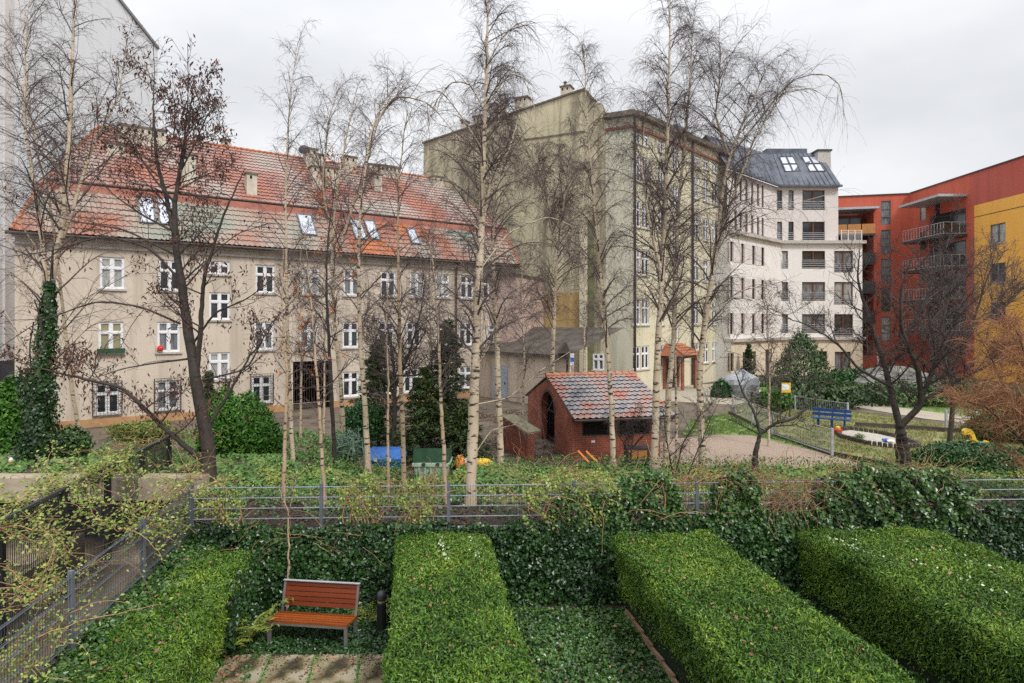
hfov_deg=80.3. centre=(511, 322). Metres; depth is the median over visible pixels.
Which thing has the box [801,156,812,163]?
roof window
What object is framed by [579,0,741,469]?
birch tree
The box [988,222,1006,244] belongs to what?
window
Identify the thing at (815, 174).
modern building
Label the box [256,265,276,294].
window
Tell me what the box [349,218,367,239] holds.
roof window
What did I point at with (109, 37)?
tall building
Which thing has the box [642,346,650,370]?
window
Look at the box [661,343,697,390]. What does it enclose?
entrance porch
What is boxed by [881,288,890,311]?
window
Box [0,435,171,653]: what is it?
bar fence
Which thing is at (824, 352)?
window
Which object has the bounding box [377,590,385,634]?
bollard
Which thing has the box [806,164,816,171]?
roof window
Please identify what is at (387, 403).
birch tree
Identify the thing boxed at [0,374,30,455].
thuja bush
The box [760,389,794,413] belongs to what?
shrub
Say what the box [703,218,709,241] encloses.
window
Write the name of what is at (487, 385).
shed
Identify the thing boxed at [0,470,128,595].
honeysuckle
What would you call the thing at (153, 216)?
roof window
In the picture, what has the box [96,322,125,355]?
window
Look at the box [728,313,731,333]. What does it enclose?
window
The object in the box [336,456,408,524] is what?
honeysuckle
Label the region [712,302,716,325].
window
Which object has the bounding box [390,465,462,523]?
honeysuckle
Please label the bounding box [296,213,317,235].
roof window
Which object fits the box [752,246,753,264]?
window
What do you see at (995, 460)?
privet hedge
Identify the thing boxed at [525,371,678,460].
brick hut
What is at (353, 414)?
holly bush
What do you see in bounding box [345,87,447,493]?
birch tree
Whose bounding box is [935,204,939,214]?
window
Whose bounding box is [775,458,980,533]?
climbing ivy
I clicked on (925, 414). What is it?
path
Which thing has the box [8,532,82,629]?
driveway wall
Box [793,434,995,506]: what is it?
dry vine
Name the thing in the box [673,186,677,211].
window
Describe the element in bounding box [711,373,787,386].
shrub
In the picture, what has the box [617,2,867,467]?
birch tree
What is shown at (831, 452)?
fence
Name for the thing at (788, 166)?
roof window
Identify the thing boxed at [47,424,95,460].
boxwood
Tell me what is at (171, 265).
window
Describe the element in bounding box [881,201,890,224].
window
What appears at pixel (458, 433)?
spruce tree
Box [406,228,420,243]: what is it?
roof window
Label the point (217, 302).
window
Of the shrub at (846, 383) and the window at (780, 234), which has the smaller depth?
the shrub at (846, 383)
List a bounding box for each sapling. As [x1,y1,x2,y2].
[240,236,317,506]
[262,465,309,607]
[276,237,359,509]
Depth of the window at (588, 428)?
21.82 m
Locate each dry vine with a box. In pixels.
[220,498,392,572]
[312,448,450,529]
[481,433,668,555]
[658,449,784,509]
[737,443,862,536]
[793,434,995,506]
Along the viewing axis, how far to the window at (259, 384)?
32.56 m
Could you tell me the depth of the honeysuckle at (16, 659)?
7.03 m
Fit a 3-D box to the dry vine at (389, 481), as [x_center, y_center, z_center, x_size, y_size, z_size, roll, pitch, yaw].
[-2.438,3.317,11.668,2.676,1.749,1.503,0,0,-17]
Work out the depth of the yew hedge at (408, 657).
8.16 m
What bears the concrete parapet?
on the driveway
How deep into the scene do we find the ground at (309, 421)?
27.59 m
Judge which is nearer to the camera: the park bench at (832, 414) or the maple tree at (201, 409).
the maple tree at (201, 409)
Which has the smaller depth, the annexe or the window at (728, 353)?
the annexe
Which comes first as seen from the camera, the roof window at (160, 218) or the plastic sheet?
the roof window at (160, 218)
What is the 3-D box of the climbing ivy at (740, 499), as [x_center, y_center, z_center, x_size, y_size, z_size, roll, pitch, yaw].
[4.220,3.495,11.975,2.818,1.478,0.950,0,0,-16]
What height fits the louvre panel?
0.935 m
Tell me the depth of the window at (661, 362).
44.94 m
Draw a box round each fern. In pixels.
[214,618,252,653]
[233,598,293,647]
[348,598,391,620]
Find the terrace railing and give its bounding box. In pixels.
[841,230,861,239]
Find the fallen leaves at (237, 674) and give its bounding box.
[215,649,368,682]
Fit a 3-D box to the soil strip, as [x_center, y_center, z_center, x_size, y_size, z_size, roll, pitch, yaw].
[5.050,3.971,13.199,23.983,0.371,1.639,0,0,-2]
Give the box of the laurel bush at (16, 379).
[1,362,56,454]
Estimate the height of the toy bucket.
0.380 m
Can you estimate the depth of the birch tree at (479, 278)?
13.36 m
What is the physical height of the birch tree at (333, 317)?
13.332 m
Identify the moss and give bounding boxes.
[257,654,361,682]
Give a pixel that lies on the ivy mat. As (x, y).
(508, 557)
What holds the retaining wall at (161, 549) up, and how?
on the driveway
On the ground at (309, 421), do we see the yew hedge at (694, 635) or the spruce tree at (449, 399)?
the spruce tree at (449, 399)
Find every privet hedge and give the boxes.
[911,438,1022,468]
[959,447,1023,475]
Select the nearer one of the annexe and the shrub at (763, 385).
the annexe
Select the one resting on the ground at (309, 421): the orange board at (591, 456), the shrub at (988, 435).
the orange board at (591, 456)
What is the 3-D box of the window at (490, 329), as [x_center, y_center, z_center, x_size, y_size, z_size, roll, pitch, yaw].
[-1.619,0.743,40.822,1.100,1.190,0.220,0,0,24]
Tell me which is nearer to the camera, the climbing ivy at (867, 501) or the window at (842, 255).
the climbing ivy at (867, 501)
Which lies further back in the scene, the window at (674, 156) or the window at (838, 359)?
the window at (838, 359)
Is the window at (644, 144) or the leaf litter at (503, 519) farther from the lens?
the window at (644, 144)
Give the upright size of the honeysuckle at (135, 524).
2.116 m
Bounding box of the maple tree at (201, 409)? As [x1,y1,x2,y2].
[0,5,329,481]
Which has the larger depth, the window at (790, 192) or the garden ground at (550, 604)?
the window at (790, 192)
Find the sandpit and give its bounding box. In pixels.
[835,426,920,448]
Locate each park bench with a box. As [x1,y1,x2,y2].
[266,579,359,646]
[811,406,851,426]
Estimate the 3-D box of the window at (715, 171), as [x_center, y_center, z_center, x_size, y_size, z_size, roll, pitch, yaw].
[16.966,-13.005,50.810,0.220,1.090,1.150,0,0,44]
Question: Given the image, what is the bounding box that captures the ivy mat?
[188,522,1023,603]
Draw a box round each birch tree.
[0,0,85,461]
[0,0,187,461]
[243,20,328,460]
[260,64,424,468]
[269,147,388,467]
[272,217,329,436]
[296,48,494,477]
[296,243,352,434]
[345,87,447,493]
[364,273,424,500]
[385,218,460,373]
[391,0,604,506]
[408,203,483,504]
[412,36,553,465]
[498,218,560,419]
[500,112,620,372]
[534,10,673,469]
[554,156,609,371]
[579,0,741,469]
[612,0,766,467]
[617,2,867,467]
[641,226,701,465]
[743,274,811,446]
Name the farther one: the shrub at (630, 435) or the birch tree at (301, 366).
the birch tree at (301, 366)
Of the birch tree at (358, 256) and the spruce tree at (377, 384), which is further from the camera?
the spruce tree at (377, 384)
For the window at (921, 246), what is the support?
in the apartment block
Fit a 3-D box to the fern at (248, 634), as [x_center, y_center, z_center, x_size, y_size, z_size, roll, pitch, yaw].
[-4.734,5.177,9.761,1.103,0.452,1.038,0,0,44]
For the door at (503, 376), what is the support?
in the shed
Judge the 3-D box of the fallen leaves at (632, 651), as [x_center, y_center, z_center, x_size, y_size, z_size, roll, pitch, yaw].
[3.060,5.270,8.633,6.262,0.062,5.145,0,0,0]
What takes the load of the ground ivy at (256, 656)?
on the garden ground at (550, 604)
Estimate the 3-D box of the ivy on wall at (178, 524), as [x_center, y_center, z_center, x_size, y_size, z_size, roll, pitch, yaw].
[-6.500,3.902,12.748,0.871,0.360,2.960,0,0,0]
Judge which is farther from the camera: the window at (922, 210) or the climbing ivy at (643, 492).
the window at (922, 210)
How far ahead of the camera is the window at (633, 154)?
42.45 m
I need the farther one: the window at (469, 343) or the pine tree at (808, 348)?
the window at (469, 343)
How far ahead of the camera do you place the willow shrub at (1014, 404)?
13.97 m
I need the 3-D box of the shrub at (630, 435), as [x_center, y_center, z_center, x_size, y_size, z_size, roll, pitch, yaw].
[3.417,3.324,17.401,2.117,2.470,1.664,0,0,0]
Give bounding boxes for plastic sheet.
[721,369,760,397]
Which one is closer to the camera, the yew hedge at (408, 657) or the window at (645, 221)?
the yew hedge at (408, 657)
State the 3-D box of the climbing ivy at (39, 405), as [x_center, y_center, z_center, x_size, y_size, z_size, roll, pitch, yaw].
[-13.312,1.121,17.085,1.527,6.576,1.563,0,0,0]
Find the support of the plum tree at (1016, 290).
on the playground lawn at (862, 446)
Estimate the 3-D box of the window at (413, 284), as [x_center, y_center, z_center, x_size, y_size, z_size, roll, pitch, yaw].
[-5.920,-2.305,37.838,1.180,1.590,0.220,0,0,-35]
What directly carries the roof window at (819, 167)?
in the modern building at (815, 174)
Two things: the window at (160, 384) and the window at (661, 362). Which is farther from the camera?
the window at (661, 362)
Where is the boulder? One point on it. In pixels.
(860, 379)
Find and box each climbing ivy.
[2,245,69,465]
[548,480,664,540]
[613,440,707,535]
[661,468,801,537]
[670,501,823,540]
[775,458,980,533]
[966,500,1023,537]
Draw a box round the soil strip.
[162,495,1023,528]
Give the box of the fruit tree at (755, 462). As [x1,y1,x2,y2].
[725,358,838,473]
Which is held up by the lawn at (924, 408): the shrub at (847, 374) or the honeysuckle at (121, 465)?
the shrub at (847, 374)
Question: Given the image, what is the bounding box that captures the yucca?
[328,425,370,464]
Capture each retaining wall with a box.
[22,539,179,682]
[147,517,1009,566]
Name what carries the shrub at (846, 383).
on the lawn at (924, 408)
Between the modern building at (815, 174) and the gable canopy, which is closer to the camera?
the gable canopy
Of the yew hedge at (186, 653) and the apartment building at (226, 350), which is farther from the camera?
the apartment building at (226, 350)
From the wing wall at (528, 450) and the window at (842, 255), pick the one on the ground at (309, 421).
the wing wall at (528, 450)
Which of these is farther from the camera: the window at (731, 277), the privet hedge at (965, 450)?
the window at (731, 277)
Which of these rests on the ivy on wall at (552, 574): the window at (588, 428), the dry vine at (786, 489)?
the dry vine at (786, 489)
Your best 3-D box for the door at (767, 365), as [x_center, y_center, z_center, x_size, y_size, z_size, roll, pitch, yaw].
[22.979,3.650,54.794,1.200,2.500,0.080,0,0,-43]
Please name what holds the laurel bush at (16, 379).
on the ground at (309, 421)
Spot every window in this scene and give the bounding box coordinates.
[92,380,122,416]
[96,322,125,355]
[98,257,126,290]
[138,196,155,223]
[154,378,180,412]
[155,322,181,353]
[157,197,171,225]
[158,260,177,291]
[207,261,231,276]
[207,292,231,321]
[209,352,230,381]
[250,373,273,404]
[252,322,275,351]
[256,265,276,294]
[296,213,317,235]
[300,267,320,295]
[300,322,317,349]
[341,322,357,348]
[342,269,361,296]
[343,371,359,398]
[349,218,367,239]
[363,219,380,240]
[379,271,396,297]
[379,322,393,347]
[403,369,417,393]
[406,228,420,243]
[407,322,422,347]
[410,273,425,298]
[434,274,450,298]
[459,322,471,345]
[459,366,470,388]
[460,275,472,299]
[482,277,489,299]
[486,325,493,342]
[582,421,608,435]
[591,354,604,371]
[618,420,648,434]
[631,200,641,228]
[631,248,641,275]
[631,299,641,325]
[631,346,641,370]
[633,154,641,182]
[642,203,649,230]
[642,249,650,276]
[642,299,650,325]
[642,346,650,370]
[643,132,649,148]
[660,345,663,368]
[672,149,679,171]
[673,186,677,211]
[694,153,699,166]
[694,175,700,200]
[694,216,698,239]
[694,258,698,281]
[694,301,699,325]
[703,157,709,171]
[703,180,709,203]
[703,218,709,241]
[703,259,707,282]
[704,343,709,363]
[712,160,717,174]
[712,182,717,205]
[712,220,716,242]
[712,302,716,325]
[712,342,716,362]
[728,241,731,261]
[728,277,731,296]
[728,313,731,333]
[728,353,731,370]
[741,244,742,262]
[741,278,742,297]
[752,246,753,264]
[752,279,753,298]
[752,314,753,333]
[777,190,782,209]
[777,222,782,239]
[779,157,789,163]
[781,251,788,268]
[781,282,788,300]
[781,314,788,332]
[782,164,792,171]
[787,156,796,163]
[788,190,793,209]
[788,222,793,239]
[790,164,800,171]
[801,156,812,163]
[802,190,824,209]
[802,222,824,239]
[802,251,825,268]
[802,282,825,300]
[802,314,825,332]
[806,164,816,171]
[809,156,819,163]
[813,351,825,366]
[814,163,825,171]
[834,251,853,271]
[834,282,853,303]
[834,314,853,336]
[835,352,849,371]
[838,217,860,233]
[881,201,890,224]
[881,230,890,253]
[881,259,890,282]
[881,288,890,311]
[881,317,890,340]
[920,208,925,220]
[920,232,925,250]
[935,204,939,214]
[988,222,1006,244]
[988,302,1005,322]
[991,262,1005,283]
[991,343,1005,362]
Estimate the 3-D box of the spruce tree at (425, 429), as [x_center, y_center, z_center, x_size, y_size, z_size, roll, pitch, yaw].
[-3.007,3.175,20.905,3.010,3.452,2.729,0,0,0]
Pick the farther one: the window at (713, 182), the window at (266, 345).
the window at (713, 182)
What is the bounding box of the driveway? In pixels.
[0,565,266,682]
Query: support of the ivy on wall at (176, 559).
on the retaining wall at (57, 661)
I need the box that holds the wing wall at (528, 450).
[502,414,540,459]
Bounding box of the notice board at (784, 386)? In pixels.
[780,383,790,418]
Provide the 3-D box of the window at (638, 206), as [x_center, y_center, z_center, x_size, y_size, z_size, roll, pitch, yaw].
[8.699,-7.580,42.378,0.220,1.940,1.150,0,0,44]
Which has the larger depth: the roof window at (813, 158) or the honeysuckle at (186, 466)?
the roof window at (813, 158)
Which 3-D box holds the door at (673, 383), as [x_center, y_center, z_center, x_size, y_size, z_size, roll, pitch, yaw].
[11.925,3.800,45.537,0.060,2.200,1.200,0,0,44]
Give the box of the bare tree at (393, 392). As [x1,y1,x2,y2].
[326,256,482,446]
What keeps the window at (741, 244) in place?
in the modern building at (815, 174)
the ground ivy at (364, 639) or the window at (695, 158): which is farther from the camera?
the window at (695, 158)
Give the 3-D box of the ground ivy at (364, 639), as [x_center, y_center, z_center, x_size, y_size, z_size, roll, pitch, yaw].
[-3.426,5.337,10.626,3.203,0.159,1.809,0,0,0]
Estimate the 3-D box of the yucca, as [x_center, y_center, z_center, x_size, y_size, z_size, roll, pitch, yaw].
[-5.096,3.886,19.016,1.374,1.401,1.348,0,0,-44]
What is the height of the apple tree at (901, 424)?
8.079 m
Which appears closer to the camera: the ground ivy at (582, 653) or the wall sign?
the ground ivy at (582, 653)
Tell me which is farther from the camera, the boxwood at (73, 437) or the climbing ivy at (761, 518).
the boxwood at (73, 437)
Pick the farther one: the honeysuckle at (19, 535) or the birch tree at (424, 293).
the birch tree at (424, 293)
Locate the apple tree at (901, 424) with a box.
[755,188,1023,467]
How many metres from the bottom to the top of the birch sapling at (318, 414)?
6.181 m
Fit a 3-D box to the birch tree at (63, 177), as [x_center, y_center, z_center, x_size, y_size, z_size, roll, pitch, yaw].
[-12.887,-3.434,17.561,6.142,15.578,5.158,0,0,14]
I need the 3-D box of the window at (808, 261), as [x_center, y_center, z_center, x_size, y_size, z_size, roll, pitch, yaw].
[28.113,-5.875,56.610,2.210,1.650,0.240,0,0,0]
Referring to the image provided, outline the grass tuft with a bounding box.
[853,432,865,438]
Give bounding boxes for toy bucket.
[834,426,842,433]
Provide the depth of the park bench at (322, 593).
10.55 m
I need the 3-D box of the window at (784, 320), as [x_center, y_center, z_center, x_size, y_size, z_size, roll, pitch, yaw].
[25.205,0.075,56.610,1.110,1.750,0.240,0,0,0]
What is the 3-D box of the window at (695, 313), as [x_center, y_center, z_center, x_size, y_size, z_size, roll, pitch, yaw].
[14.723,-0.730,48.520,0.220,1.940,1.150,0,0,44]
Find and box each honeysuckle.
[0,435,168,553]
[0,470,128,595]
[0,515,159,671]
[0,544,173,682]
[62,453,262,599]
[76,408,230,469]
[95,437,233,547]
[199,471,265,528]
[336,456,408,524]
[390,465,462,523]
[488,451,623,531]
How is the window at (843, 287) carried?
in the modern building at (815, 174)
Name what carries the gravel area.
on the ground at (309, 421)
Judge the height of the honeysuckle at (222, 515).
1.088 m
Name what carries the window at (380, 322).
in the apartment building at (226, 350)
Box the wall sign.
[570,353,573,371]
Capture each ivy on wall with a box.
[19,535,220,682]
[147,483,247,538]
[187,510,1023,611]
[210,544,264,660]
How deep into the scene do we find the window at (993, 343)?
51.20 m
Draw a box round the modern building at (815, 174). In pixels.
[703,135,866,380]
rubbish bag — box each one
[454,454,465,467]
[477,458,492,467]
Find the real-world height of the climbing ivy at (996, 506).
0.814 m
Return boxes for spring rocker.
[961,428,988,448]
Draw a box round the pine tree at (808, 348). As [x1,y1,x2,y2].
[767,327,835,407]
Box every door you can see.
[493,364,506,400]
[667,359,674,387]
[765,349,768,375]
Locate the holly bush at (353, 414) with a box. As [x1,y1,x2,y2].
[336,397,385,447]
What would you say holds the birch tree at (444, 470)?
on the ground at (309, 421)
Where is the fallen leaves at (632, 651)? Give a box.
[512,608,656,682]
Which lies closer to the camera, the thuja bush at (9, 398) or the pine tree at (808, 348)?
the thuja bush at (9, 398)
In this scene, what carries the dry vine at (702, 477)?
attached to the wire fence at (448, 495)
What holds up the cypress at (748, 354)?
on the ground at (309, 421)
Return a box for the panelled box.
[624,445,649,465]
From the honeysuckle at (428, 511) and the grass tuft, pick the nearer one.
the honeysuckle at (428, 511)
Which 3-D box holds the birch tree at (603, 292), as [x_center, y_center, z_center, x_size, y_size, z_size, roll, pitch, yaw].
[2.370,-2.232,16.864,3.127,13.164,3.977,0,0,37]
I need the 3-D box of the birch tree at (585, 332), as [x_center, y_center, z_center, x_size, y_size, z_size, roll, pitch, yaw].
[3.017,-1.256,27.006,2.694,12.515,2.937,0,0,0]
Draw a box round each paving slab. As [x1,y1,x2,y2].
[213,654,270,682]
[260,655,314,682]
[308,654,359,682]
[357,655,385,682]
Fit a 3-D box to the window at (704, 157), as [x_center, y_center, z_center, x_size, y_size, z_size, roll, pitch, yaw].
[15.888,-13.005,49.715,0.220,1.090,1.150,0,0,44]
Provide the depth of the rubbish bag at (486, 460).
20.08 m
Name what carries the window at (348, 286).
in the apartment building at (226, 350)
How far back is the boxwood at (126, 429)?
21.73 m
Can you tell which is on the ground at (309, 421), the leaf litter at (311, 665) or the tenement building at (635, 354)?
the tenement building at (635, 354)
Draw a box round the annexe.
[486,273,542,342]
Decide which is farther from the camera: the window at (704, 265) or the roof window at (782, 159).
the roof window at (782, 159)
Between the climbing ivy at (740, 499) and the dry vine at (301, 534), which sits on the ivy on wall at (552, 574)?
the dry vine at (301, 534)
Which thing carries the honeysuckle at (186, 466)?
attached to the concrete parapet
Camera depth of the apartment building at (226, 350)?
32.02 m
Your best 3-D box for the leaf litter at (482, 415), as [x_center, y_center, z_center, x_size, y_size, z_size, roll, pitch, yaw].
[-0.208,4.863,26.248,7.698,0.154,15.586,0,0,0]
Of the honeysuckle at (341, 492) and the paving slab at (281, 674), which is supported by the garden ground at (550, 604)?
the paving slab at (281, 674)
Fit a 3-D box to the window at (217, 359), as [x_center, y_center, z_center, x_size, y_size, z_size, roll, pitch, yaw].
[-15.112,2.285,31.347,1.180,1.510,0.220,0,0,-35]
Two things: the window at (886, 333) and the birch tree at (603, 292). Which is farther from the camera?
the window at (886, 333)
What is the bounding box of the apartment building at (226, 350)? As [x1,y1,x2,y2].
[5,122,521,429]
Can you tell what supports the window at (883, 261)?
in the apartment block
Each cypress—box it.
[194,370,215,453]
[742,343,756,375]
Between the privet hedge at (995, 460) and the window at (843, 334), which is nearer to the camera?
the privet hedge at (995, 460)
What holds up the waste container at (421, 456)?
on the ground at (309, 421)
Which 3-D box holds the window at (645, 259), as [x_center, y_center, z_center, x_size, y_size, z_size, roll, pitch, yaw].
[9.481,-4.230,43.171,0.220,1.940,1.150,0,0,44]
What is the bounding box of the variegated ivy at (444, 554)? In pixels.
[435,529,1010,593]
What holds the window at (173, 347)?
in the apartment building at (226, 350)
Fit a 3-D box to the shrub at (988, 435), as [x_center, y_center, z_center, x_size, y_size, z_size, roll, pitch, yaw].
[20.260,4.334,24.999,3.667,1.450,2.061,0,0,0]
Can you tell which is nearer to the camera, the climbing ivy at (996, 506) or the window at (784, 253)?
the climbing ivy at (996, 506)
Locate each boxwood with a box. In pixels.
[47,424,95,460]
[103,418,177,444]
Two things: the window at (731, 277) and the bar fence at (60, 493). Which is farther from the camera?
the window at (731, 277)
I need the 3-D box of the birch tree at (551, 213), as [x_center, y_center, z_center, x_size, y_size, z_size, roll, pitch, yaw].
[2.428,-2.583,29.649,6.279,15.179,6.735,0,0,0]
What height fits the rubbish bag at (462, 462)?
0.665 m
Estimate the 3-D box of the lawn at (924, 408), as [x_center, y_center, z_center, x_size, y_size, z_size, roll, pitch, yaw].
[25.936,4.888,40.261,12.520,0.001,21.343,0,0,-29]
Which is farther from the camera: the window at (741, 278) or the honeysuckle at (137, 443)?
the window at (741, 278)
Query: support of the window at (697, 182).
in the tenement building at (635, 354)
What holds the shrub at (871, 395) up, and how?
on the lawn at (924, 408)
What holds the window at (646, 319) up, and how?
in the tenement building at (635, 354)
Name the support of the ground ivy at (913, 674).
on the garden ground at (550, 604)
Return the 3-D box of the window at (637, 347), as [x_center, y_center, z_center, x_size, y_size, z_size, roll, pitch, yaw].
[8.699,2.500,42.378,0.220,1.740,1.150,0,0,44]
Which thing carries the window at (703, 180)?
in the tenement building at (635, 354)
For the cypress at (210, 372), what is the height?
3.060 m
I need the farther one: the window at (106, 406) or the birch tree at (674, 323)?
the window at (106, 406)
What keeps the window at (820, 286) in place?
in the modern building at (815, 174)
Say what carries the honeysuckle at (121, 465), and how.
attached to the bar fence at (60, 493)
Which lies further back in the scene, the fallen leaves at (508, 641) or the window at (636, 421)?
the window at (636, 421)
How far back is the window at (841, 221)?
65.38 m
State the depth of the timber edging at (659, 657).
9.83 m
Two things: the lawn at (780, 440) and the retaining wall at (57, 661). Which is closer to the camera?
the retaining wall at (57, 661)
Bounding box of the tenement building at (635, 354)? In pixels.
[422,81,733,390]
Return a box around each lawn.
[682,414,818,451]
[734,404,1023,465]
[759,387,1020,416]
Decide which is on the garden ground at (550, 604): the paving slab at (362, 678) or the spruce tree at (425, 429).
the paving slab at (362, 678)
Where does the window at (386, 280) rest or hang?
in the apartment building at (226, 350)
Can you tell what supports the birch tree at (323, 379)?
on the ground at (309, 421)
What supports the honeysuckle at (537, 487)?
attached to the wire fence at (448, 495)
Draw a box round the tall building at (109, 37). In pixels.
[0,0,158,381]
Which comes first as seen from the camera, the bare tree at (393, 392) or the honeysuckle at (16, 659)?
the honeysuckle at (16, 659)
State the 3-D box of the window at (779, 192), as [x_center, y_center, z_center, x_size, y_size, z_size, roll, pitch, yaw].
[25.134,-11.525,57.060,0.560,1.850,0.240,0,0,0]
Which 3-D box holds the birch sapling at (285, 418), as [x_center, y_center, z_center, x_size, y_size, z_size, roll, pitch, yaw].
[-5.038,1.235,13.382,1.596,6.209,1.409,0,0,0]
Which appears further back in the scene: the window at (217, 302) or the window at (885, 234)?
the window at (885, 234)
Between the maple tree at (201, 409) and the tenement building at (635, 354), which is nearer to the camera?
the maple tree at (201, 409)
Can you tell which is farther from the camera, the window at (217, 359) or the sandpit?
the window at (217, 359)
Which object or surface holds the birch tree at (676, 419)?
on the gravel area
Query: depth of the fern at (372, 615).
10.98 m
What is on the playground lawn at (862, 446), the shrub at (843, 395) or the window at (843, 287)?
the shrub at (843, 395)
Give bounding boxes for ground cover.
[0,428,339,479]
[194,457,1023,511]
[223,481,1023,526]
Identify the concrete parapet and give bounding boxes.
[0,473,209,564]
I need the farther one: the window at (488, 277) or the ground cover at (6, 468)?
the window at (488, 277)
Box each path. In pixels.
[652,384,760,404]
[856,403,972,422]
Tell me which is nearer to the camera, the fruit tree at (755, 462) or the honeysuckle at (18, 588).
the honeysuckle at (18, 588)
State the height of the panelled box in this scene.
0.811 m
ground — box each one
[10,342,1023,528]
[255,596,911,682]
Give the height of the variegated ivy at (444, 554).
0.060 m
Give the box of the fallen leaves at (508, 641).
[79,533,1015,678]
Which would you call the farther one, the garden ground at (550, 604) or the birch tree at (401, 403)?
the birch tree at (401, 403)
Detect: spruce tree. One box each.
[347,339,411,446]
[383,366,458,466]
[419,313,487,449]
[433,400,495,465]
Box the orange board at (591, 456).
[586,450,597,461]
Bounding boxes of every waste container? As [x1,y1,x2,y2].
[363,447,406,469]
[412,445,452,480]
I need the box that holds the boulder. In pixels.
[853,366,940,391]
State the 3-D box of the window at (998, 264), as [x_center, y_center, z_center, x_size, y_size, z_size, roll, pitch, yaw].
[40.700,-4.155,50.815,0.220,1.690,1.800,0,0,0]
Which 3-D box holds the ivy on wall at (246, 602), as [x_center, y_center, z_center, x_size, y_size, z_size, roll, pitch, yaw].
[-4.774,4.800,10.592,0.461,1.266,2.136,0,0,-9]
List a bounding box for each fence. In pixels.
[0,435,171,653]
[0,485,191,682]
[192,478,1023,531]
[732,395,833,456]
[745,390,848,418]
[944,410,981,427]
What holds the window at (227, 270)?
in the apartment building at (226, 350)
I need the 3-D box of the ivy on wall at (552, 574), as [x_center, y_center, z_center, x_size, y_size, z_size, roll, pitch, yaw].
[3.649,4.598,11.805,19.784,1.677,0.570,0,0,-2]
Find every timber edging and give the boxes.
[625,609,678,682]
[728,411,891,464]
[855,422,960,432]
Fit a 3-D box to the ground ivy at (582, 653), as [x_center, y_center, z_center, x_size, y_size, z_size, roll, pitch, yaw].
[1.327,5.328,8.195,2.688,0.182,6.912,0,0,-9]
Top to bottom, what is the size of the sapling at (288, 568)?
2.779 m
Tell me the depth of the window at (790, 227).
57.15 m
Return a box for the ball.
[157,345,163,351]
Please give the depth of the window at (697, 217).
48.70 m
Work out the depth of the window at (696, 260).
48.77 m
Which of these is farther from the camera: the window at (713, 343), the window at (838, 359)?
the window at (838, 359)
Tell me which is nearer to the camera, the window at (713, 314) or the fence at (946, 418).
the fence at (946, 418)
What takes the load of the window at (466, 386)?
in the apartment building at (226, 350)
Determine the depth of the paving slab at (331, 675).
9.36 m
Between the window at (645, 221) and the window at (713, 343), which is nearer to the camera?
the window at (645, 221)
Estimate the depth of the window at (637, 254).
42.64 m
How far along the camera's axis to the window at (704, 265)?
49.70 m
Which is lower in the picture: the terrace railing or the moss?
the moss
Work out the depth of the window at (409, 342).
37.69 m
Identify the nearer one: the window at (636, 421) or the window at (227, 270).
the window at (636, 421)
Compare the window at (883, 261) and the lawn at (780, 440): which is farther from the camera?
the window at (883, 261)
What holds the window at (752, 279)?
in the modern building at (815, 174)
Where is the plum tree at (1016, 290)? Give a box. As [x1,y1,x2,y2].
[893,224,1023,460]
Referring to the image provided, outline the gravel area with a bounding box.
[610,435,854,468]
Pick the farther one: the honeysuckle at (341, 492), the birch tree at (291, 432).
the birch tree at (291, 432)
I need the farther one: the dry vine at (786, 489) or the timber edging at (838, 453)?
the timber edging at (838, 453)
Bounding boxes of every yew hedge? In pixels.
[67,548,253,682]
[380,529,541,682]
[609,529,916,682]
[793,525,1023,682]
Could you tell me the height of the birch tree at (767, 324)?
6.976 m
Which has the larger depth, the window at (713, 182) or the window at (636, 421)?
the window at (713, 182)
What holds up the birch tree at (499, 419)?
on the ground at (309, 421)
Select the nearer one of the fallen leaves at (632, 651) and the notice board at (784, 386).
the fallen leaves at (632, 651)
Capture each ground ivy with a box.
[207,629,266,682]
[223,604,392,655]
[510,605,679,682]
[795,600,924,682]
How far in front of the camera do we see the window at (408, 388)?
37.59 m
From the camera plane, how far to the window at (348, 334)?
35.39 m
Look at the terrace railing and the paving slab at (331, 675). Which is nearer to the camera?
the paving slab at (331, 675)
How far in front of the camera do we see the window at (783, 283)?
56.72 m
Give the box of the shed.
[479,327,622,403]
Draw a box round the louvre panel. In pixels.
[0,501,169,540]
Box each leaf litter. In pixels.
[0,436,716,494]
[216,495,1022,526]
[229,653,382,682]
[407,410,609,473]
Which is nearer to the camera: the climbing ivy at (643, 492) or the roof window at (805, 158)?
the climbing ivy at (643, 492)
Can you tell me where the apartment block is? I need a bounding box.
[838,155,1023,383]
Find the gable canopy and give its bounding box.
[557,342,570,371]
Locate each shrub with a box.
[598,400,667,465]
[644,381,732,478]
[708,378,733,397]
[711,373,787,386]
[748,380,869,409]
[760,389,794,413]
[805,366,943,382]
[815,380,896,400]
[849,376,1023,407]
[927,301,1023,478]
[955,411,1023,442]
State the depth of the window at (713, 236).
50.79 m
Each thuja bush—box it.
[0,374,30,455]
[195,383,254,461]
[215,388,288,459]

